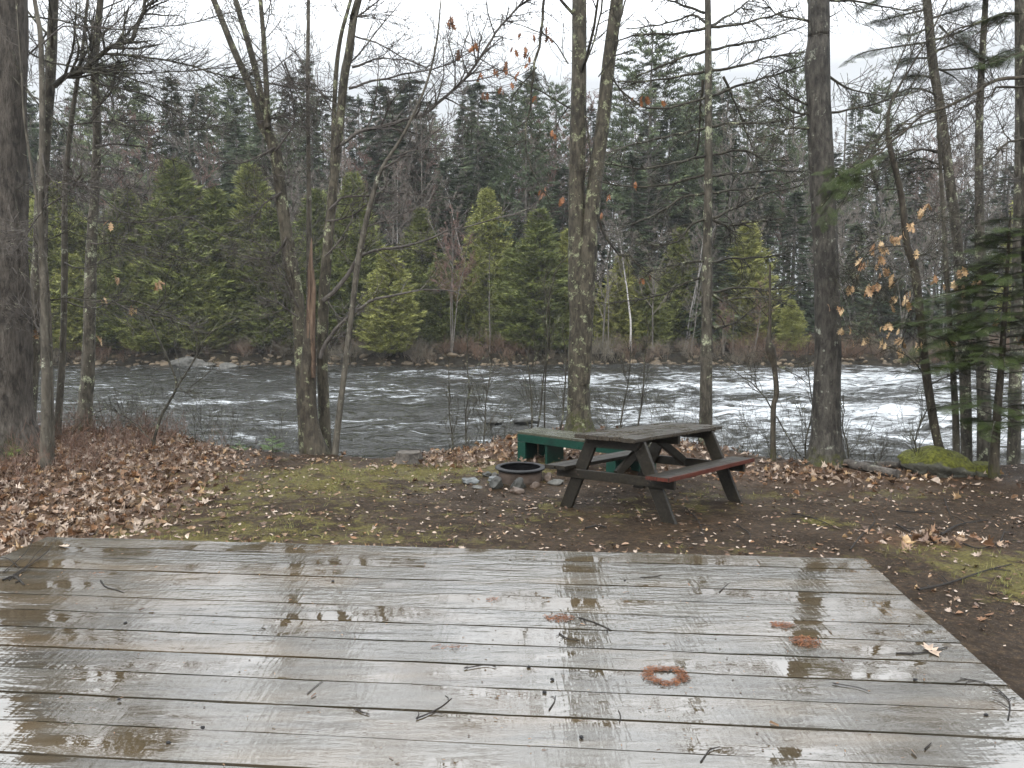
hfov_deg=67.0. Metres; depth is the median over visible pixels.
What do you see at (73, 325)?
cedar tree
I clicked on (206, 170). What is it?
red maple tree
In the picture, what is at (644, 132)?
spruce tree
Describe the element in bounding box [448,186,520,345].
cedar tree
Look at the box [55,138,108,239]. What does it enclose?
bare tree
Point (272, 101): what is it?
pine tree
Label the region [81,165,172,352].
bare tree
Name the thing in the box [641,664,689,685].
needle clump
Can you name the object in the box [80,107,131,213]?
red maple tree
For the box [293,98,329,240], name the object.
spruce tree
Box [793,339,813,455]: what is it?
bank sapling
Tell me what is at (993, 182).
bare tree
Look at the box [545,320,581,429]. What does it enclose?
bank sapling
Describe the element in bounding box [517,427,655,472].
green bench
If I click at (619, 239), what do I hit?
birch tree
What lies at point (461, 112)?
spruce tree
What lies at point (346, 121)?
birch tree
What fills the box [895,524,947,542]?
stick
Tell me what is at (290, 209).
bare tree
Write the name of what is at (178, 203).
cedar tree
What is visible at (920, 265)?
bare tree
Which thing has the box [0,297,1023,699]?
ground
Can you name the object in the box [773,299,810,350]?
cedar tree
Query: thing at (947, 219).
birch tree
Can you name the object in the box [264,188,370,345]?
cedar tree
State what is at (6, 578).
twig
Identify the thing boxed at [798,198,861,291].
bare tree
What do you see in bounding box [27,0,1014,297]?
sky
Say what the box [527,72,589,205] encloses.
bare tree
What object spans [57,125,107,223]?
bare tree
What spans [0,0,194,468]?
sapling
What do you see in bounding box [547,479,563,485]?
stone
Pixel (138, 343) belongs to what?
cedar tree
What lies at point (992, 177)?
bare tree
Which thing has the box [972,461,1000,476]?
boulder
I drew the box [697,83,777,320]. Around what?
bare tree
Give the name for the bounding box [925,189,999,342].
spruce tree
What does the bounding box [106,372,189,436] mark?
shrub
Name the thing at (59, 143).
spruce tree
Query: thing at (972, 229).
birch tree
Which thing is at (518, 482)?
stone
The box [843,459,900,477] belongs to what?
fallen log
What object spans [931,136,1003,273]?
bare tree
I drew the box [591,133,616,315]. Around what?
spruce tree
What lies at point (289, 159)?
bare tree
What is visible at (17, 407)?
bare tree
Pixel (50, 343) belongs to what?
sapling
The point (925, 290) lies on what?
spruce tree
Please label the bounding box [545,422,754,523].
picnic table
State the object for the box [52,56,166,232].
pine tree
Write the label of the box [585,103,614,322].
spruce tree
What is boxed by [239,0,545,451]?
maple tree
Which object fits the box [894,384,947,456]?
bank sapling
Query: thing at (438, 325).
cedar tree
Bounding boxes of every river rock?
[483,417,502,424]
[512,417,537,424]
[920,422,941,429]
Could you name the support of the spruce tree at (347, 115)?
on the ground at (990, 651)
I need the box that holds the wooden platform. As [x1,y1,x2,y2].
[0,537,1023,767]
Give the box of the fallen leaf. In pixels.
[922,642,940,655]
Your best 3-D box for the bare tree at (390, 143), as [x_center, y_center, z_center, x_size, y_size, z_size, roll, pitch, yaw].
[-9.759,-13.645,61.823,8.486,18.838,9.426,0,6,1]
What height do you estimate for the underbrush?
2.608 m
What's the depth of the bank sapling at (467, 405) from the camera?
11.65 m
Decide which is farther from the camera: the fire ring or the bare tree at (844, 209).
the bare tree at (844, 209)
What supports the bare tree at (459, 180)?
on the ground at (990, 651)
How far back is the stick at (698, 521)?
7.08 m
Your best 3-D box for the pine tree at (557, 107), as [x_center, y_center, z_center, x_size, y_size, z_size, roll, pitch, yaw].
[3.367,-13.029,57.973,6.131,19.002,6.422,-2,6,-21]
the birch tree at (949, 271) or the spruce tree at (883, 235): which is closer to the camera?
the birch tree at (949, 271)
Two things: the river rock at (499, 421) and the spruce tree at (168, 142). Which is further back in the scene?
the spruce tree at (168, 142)
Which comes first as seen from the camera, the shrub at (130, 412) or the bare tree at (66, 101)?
the shrub at (130, 412)
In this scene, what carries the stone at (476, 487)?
on the ground at (990, 651)
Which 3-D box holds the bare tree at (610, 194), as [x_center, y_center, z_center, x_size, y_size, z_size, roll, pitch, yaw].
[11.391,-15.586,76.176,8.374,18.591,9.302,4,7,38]
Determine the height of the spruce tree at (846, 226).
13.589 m
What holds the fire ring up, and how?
on the ground at (990, 651)
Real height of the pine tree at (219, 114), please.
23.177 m
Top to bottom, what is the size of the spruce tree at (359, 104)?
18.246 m
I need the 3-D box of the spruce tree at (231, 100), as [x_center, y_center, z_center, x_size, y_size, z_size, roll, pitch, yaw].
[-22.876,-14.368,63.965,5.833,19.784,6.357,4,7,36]
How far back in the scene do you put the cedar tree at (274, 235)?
46.28 m
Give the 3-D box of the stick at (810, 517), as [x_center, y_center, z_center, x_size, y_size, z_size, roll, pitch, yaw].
[2.806,1.256,7.179,0.129,0.034,0.533,-1,6,-14]
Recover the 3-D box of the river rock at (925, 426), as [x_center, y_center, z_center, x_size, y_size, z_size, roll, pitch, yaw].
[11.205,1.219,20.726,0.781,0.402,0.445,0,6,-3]
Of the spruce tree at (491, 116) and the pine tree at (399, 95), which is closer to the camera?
the spruce tree at (491, 116)
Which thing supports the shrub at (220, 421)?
on the ground at (990, 651)
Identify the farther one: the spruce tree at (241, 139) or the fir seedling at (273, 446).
the spruce tree at (241, 139)
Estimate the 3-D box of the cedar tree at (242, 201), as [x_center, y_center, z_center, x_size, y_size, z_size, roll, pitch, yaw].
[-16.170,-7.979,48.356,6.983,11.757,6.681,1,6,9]
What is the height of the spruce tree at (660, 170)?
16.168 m
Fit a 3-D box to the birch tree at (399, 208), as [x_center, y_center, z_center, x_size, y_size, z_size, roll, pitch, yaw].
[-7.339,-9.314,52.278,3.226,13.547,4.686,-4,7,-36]
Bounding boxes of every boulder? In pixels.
[168,356,204,366]
[196,362,215,366]
[218,362,237,368]
[254,443,280,451]
[897,445,976,477]
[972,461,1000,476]
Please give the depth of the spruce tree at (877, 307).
56.22 m
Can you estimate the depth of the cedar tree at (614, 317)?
48.19 m
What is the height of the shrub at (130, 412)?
0.979 m
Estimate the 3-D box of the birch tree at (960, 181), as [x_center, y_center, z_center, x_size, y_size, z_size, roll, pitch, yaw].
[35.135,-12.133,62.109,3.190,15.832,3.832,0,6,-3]
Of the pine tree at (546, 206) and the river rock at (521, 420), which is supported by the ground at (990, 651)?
the pine tree at (546, 206)
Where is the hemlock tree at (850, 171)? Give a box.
[790,0,1023,314]
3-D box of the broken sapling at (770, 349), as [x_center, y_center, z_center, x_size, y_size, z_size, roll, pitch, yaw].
[3.369,-0.259,10.412,1.602,2.863,0.745,2,6,18]
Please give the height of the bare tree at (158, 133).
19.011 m
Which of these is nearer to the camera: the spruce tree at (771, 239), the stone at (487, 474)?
the stone at (487, 474)
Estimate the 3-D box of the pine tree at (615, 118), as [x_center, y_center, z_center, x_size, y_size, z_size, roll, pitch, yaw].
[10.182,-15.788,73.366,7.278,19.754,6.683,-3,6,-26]
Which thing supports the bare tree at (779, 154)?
on the ground at (990, 651)
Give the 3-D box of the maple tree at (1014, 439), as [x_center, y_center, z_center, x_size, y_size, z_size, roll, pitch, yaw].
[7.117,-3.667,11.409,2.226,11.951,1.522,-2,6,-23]
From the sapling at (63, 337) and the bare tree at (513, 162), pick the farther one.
the bare tree at (513, 162)
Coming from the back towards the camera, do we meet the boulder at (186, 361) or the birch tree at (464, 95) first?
the birch tree at (464, 95)
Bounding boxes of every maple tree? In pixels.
[27,0,278,417]
[29,0,269,430]
[54,103,106,235]
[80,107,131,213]
[85,79,160,179]
[99,110,172,206]
[172,140,220,231]
[186,0,370,453]
[197,131,229,223]
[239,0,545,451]
[320,118,391,233]
[321,101,384,184]
[382,128,449,257]
[431,0,676,432]
[431,205,480,352]
[498,105,567,220]
[502,100,545,224]
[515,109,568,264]
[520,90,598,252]
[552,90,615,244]
[620,133,671,255]
[715,292,734,353]
[733,0,961,467]
[748,277,775,343]
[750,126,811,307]
[893,0,1021,461]
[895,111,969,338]
[948,0,1022,464]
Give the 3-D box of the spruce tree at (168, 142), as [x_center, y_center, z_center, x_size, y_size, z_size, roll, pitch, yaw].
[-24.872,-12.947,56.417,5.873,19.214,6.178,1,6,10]
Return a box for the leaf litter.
[0,425,1023,648]
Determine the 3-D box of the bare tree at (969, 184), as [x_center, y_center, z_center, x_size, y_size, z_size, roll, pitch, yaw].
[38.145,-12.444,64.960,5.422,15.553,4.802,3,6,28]
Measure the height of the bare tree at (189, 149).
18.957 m
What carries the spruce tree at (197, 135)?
on the ground at (990, 651)
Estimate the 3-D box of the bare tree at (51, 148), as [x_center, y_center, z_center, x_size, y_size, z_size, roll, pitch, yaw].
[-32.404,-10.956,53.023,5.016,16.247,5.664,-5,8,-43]
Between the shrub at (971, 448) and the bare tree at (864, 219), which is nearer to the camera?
the shrub at (971, 448)
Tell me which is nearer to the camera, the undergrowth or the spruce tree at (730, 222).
the undergrowth
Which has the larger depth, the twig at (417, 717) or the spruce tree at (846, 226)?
the spruce tree at (846, 226)
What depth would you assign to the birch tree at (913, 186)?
71.75 m
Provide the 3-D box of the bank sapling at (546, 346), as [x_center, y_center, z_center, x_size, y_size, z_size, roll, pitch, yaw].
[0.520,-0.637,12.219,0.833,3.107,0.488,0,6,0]
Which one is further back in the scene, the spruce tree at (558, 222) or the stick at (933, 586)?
the spruce tree at (558, 222)
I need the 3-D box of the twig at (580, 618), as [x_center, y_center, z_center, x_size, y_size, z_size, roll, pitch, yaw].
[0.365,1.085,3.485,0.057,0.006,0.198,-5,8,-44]
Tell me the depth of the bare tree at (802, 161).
52.49 m
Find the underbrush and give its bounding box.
[40,324,1023,363]
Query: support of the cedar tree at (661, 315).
on the ground at (990, 651)
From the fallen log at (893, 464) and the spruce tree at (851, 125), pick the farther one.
the spruce tree at (851, 125)
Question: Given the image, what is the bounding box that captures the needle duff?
[3,442,1023,634]
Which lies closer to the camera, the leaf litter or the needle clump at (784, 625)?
the needle clump at (784, 625)
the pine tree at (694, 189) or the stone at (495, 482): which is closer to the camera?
the stone at (495, 482)
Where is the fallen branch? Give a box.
[0,532,68,580]
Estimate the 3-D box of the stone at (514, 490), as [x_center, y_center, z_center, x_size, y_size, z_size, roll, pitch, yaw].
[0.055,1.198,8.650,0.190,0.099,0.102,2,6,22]
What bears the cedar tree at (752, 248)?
on the ground at (990, 651)
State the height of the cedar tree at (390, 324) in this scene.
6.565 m
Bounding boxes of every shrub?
[65,379,174,435]
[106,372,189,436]
[156,386,235,442]
[173,392,275,446]
[247,402,332,452]
[464,381,519,440]
[563,375,628,429]
[632,372,700,423]
[648,395,736,442]
[690,407,756,451]
[706,389,785,455]
[725,397,810,459]
[840,424,902,465]
[843,409,905,463]
[942,433,1009,461]
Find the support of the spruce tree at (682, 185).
on the ground at (990, 651)
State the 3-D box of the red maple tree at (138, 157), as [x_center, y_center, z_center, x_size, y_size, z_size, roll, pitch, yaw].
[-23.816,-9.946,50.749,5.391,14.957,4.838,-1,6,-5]
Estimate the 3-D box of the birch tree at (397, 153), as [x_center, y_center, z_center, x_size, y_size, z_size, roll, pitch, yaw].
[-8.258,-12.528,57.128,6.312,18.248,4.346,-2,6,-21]
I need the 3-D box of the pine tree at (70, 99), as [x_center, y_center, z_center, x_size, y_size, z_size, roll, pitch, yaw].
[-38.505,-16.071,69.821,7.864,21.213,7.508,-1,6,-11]
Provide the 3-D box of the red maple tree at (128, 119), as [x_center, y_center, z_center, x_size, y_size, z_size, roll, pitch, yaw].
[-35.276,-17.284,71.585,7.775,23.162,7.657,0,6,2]
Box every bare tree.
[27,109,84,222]
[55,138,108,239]
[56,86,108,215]
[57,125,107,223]
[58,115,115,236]
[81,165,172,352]
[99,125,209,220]
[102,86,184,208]
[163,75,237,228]
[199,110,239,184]
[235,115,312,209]
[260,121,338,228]
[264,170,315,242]
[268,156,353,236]
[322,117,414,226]
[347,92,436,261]
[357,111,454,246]
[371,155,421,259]
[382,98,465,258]
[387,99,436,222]
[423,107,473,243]
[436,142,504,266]
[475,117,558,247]
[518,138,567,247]
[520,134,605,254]
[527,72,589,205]
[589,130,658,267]
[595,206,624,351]
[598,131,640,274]
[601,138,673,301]
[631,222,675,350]
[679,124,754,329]
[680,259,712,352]
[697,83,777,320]
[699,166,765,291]
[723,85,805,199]
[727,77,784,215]
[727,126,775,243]
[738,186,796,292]
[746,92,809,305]
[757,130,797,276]
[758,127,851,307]
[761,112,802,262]
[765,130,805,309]
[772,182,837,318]
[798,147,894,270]
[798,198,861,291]
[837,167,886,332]
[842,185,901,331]
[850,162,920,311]
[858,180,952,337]
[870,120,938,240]
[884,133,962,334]
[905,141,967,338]
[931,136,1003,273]
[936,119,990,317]
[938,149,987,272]
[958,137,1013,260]
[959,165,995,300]
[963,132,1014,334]
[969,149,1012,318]
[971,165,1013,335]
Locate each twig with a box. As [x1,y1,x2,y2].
[2,575,24,584]
[100,580,123,592]
[416,695,451,718]
[464,664,496,668]
[579,617,610,632]
[700,746,719,762]
[832,682,869,691]
[896,646,946,655]
[955,677,1014,719]
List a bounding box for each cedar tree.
[28,180,103,350]
[28,227,60,350]
[29,189,33,226]
[49,253,108,351]
[58,187,160,350]
[68,219,106,331]
[99,200,181,329]
[110,240,178,352]
[111,156,242,351]
[163,247,237,352]
[167,186,267,350]
[213,162,297,348]
[224,207,317,351]
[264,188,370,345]
[304,170,402,346]
[352,245,427,355]
[398,205,448,343]
[406,252,470,348]
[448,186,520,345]
[475,247,530,349]
[487,208,569,352]
[542,228,611,350]
[594,254,649,348]
[617,267,678,348]
[655,227,701,347]
[699,220,797,347]
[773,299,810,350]
[994,200,1023,331]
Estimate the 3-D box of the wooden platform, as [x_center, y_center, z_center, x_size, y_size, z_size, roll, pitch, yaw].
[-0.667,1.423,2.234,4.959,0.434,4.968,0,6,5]
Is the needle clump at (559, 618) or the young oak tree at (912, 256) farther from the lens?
the young oak tree at (912, 256)
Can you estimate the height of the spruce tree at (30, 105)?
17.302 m
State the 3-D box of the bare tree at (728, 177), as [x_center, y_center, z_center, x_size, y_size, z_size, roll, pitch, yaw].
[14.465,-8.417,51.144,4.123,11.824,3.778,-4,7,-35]
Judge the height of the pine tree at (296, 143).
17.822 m
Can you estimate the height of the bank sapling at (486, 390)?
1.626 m
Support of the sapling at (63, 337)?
on the ground at (990, 651)
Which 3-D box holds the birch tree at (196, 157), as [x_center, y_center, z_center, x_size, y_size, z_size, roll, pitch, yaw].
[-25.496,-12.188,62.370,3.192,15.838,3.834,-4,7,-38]
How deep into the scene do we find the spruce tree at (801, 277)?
76.07 m
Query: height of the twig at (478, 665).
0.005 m
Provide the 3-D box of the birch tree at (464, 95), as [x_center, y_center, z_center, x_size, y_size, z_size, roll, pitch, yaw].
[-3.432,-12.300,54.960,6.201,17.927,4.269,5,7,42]
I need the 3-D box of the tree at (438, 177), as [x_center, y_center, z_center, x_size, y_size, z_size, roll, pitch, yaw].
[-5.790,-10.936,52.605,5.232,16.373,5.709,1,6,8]
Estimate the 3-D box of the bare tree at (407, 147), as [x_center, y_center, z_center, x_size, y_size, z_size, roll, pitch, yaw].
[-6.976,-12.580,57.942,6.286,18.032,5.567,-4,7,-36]
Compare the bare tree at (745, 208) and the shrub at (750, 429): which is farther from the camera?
the bare tree at (745, 208)
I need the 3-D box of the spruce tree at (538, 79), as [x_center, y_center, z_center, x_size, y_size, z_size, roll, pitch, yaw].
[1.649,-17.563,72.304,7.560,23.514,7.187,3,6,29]
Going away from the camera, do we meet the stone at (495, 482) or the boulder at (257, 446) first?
the stone at (495, 482)
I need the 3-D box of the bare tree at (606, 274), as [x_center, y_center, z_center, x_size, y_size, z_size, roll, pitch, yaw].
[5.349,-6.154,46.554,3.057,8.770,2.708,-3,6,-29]
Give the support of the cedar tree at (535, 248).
on the ground at (990, 651)
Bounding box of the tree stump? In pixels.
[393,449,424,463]
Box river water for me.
[36,363,1023,464]
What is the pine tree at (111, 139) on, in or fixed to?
on the ground at (990, 651)
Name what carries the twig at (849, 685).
on the wooden platform
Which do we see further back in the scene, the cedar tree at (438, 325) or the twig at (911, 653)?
the cedar tree at (438, 325)
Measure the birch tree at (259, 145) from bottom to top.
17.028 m
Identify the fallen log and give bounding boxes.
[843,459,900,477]
[857,461,902,467]
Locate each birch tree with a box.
[171,145,214,181]
[234,116,288,175]
[287,163,325,244]
[314,132,329,185]
[315,117,358,226]
[356,94,437,237]
[372,108,395,239]
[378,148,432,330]
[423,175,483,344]
[430,76,492,248]
[523,108,566,186]
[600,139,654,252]
[606,208,639,351]
[670,178,722,346]
[781,144,810,265]
[798,174,862,336]
[809,230,854,344]
[834,129,867,312]
[880,173,913,312]
[898,148,927,314]
[900,227,931,279]
[927,172,965,289]
[934,231,953,344]
[939,134,974,326]
[948,180,1004,340]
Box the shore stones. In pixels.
[40,351,1008,366]
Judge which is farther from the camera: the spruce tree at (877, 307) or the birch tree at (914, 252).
the spruce tree at (877, 307)
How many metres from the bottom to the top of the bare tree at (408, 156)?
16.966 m
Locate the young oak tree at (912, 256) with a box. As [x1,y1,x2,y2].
[818,0,1023,447]
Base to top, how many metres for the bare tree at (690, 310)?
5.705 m
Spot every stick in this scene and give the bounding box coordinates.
[585,525,606,528]
[684,507,708,535]
[791,513,831,525]
[846,510,874,549]
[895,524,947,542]
[896,510,934,512]
[918,564,1011,590]
[937,516,988,534]
[960,529,1017,548]
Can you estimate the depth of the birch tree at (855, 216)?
53.16 m
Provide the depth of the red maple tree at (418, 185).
52.27 m
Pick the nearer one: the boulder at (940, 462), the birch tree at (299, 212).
the boulder at (940, 462)
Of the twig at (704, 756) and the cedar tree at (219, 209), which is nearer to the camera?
the twig at (704, 756)
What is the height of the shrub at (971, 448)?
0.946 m
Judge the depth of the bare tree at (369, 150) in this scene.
59.08 m
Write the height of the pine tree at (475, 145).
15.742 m
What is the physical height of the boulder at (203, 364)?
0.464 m
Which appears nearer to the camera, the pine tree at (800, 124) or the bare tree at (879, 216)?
the pine tree at (800, 124)
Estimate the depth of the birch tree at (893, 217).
61.74 m
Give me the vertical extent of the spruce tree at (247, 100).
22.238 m
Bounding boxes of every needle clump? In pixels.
[432,644,463,648]
[543,613,573,621]
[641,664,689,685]
[769,620,795,627]
[786,635,821,647]
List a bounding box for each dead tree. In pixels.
[478,253,496,351]
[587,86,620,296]
[601,272,616,352]
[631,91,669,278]
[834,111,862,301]
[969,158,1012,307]
[984,138,1013,335]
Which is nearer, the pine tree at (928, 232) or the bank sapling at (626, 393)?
the bank sapling at (626, 393)
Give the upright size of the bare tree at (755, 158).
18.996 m
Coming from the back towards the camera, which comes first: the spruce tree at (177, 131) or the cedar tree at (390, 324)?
the spruce tree at (177, 131)
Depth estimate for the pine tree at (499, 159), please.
53.13 m
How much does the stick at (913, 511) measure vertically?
0.026 m
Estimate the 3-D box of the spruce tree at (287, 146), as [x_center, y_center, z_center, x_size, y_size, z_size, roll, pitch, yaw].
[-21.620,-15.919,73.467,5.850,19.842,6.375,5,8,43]
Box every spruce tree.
[27,103,55,198]
[48,116,85,233]
[122,84,159,203]
[150,77,193,212]
[168,95,188,160]
[181,87,221,226]
[213,87,243,222]
[217,117,254,241]
[235,72,261,162]
[247,109,275,207]
[274,113,296,236]
[277,77,304,218]
[290,60,326,209]
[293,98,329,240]
[304,95,331,188]
[326,95,362,231]
[339,94,378,235]
[357,81,408,273]
[371,74,450,330]
[422,99,445,190]
[422,156,470,338]
[445,103,476,335]
[448,82,479,267]
[450,80,503,329]
[474,134,494,201]
[486,87,522,257]
[511,65,549,235]
[548,163,596,334]
[583,0,813,443]
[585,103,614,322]
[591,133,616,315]
[595,149,667,345]
[620,86,670,290]
[625,125,659,270]
[636,104,701,323]
[657,100,696,289]
[675,182,752,346]
[684,109,703,247]
[692,117,730,320]
[693,75,720,268]
[698,87,747,321]
[730,156,787,318]
[771,188,814,343]
[794,166,813,315]
[799,152,861,335]
[838,0,1018,461]
[838,92,869,316]
[840,221,881,347]
[851,150,903,337]
[864,157,901,317]
[867,157,942,338]
[880,157,924,319]
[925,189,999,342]
[967,164,1013,335]
[968,154,998,311]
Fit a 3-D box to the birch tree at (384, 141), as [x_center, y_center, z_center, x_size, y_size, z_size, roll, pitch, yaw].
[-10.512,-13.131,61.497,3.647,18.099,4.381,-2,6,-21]
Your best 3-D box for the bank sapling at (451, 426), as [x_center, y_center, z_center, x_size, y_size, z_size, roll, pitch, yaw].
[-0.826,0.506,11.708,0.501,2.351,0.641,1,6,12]
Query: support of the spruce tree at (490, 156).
on the ground at (990, 651)
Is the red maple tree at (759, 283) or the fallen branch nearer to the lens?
the fallen branch
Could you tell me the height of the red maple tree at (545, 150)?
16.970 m
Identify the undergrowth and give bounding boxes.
[0,396,275,509]
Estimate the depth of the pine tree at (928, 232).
57.83 m
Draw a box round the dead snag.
[299,238,330,454]
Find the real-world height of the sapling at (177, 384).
2.844 m
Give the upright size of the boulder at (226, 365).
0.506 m
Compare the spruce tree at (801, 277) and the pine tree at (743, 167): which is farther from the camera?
the spruce tree at (801, 277)
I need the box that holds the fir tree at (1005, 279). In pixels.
[880,211,1023,478]
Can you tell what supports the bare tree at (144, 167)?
on the ground at (990, 651)
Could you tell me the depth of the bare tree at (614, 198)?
65.53 m
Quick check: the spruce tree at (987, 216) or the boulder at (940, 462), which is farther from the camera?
the spruce tree at (987, 216)
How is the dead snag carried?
on the ground at (990, 651)
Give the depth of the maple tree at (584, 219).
12.24 m
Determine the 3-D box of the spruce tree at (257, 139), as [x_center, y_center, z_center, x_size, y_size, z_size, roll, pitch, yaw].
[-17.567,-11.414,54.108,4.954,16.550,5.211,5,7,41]
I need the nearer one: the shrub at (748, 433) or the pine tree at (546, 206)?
the shrub at (748, 433)
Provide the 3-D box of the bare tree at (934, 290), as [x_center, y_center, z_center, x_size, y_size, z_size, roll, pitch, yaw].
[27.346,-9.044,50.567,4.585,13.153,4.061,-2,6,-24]
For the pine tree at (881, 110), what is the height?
18.945 m
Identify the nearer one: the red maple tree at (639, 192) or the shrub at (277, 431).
the shrub at (277, 431)
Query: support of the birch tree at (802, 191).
on the ground at (990, 651)
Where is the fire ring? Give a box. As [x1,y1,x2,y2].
[495,462,544,484]
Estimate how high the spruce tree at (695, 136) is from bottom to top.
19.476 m
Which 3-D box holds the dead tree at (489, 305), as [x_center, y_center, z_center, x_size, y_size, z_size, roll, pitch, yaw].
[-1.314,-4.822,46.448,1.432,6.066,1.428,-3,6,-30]
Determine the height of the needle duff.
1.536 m
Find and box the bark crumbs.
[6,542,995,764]
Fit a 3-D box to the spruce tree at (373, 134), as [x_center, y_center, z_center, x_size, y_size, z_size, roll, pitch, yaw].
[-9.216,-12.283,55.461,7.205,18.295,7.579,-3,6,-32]
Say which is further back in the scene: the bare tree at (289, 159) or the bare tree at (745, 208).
the bare tree at (289, 159)
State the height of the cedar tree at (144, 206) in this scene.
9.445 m
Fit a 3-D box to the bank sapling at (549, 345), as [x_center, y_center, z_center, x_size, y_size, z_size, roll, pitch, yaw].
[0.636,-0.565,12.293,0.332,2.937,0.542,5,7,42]
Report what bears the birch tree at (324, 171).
on the ground at (990, 651)
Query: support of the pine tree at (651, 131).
on the ground at (990, 651)
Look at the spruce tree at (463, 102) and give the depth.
64.61 m
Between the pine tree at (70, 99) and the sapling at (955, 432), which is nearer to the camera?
the sapling at (955, 432)
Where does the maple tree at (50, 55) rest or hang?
on the ground at (990, 651)
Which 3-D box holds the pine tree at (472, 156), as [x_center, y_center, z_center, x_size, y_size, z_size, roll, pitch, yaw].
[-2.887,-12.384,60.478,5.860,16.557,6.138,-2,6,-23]
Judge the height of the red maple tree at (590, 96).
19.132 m
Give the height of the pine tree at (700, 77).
19.761 m
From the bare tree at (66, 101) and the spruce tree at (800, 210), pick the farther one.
the bare tree at (66, 101)
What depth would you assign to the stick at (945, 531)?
6.98 m
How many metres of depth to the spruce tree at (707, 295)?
11.75 m
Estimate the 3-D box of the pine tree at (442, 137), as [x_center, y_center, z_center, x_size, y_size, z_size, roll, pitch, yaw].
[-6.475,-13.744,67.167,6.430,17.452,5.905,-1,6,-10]
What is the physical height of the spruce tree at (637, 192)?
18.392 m
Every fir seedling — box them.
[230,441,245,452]
[259,434,285,452]
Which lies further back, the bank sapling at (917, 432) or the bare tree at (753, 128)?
the bare tree at (753, 128)
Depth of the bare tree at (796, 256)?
59.46 m
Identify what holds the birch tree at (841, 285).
on the ground at (990, 651)
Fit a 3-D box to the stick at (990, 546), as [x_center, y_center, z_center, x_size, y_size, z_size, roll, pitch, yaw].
[4.017,1.286,6.393,0.932,0.056,0.288,-4,7,-35]
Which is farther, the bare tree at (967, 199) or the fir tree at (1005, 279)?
the bare tree at (967, 199)
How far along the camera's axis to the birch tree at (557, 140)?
68.73 m
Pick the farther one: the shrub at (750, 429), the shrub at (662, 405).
the shrub at (662, 405)
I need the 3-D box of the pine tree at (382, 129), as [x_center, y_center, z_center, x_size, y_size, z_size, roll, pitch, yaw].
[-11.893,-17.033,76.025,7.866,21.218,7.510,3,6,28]
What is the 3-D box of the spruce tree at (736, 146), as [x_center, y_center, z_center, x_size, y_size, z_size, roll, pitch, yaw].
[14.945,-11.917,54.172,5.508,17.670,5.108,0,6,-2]
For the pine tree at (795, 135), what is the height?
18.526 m
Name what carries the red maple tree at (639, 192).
on the ground at (990, 651)
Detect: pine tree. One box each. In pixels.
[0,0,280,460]
[27,84,63,199]
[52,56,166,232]
[52,83,104,220]
[100,110,149,236]
[187,84,230,184]
[193,70,273,221]
[231,91,305,235]
[275,124,327,217]
[370,108,405,242]
[378,88,434,183]
[414,123,452,246]
[448,128,515,250]
[450,120,508,240]
[467,91,561,247]
[488,80,566,255]
[519,80,585,223]
[585,25,727,263]
[602,111,645,252]
[643,60,758,333]
[681,128,739,258]
[724,78,788,230]
[749,50,811,304]
[766,133,812,276]
[840,77,915,334]
[901,170,950,335]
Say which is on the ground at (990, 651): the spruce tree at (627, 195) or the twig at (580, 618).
the spruce tree at (627, 195)
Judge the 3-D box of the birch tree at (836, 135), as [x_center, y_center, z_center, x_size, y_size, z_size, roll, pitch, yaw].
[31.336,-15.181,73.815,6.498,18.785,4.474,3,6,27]
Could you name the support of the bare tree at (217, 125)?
on the ground at (990, 651)
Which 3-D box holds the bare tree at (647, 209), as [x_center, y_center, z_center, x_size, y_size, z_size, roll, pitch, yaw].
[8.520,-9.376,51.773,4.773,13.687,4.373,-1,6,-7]
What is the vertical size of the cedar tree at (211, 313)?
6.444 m
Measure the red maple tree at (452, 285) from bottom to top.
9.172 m
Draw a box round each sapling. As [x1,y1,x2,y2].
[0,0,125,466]
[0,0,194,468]
[27,0,210,438]
[64,255,278,450]
[270,0,343,311]
[320,0,495,455]
[439,340,476,449]
[461,311,485,448]
[465,349,505,443]
[512,329,548,427]
[522,245,571,426]
[540,258,562,427]
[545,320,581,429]
[615,337,638,427]
[633,312,659,425]
[703,258,813,460]
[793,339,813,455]
[838,393,884,458]
[843,0,1020,452]
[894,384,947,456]
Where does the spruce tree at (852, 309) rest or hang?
on the ground at (990, 651)
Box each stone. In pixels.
[461,477,479,483]
[472,485,482,488]
[482,471,491,476]
[489,476,503,488]
[510,477,525,488]
[510,486,524,493]
[530,481,539,487]
[543,472,551,481]
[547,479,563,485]
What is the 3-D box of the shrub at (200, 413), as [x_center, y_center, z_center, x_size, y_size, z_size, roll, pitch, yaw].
[-4.800,0.469,11.779,1.246,0.890,1.029,0,6,0]
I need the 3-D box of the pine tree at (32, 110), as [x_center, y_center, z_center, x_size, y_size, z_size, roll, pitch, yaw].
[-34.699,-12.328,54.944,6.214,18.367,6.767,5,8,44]
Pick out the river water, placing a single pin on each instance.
(389, 411)
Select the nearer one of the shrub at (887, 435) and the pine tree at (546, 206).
the shrub at (887, 435)

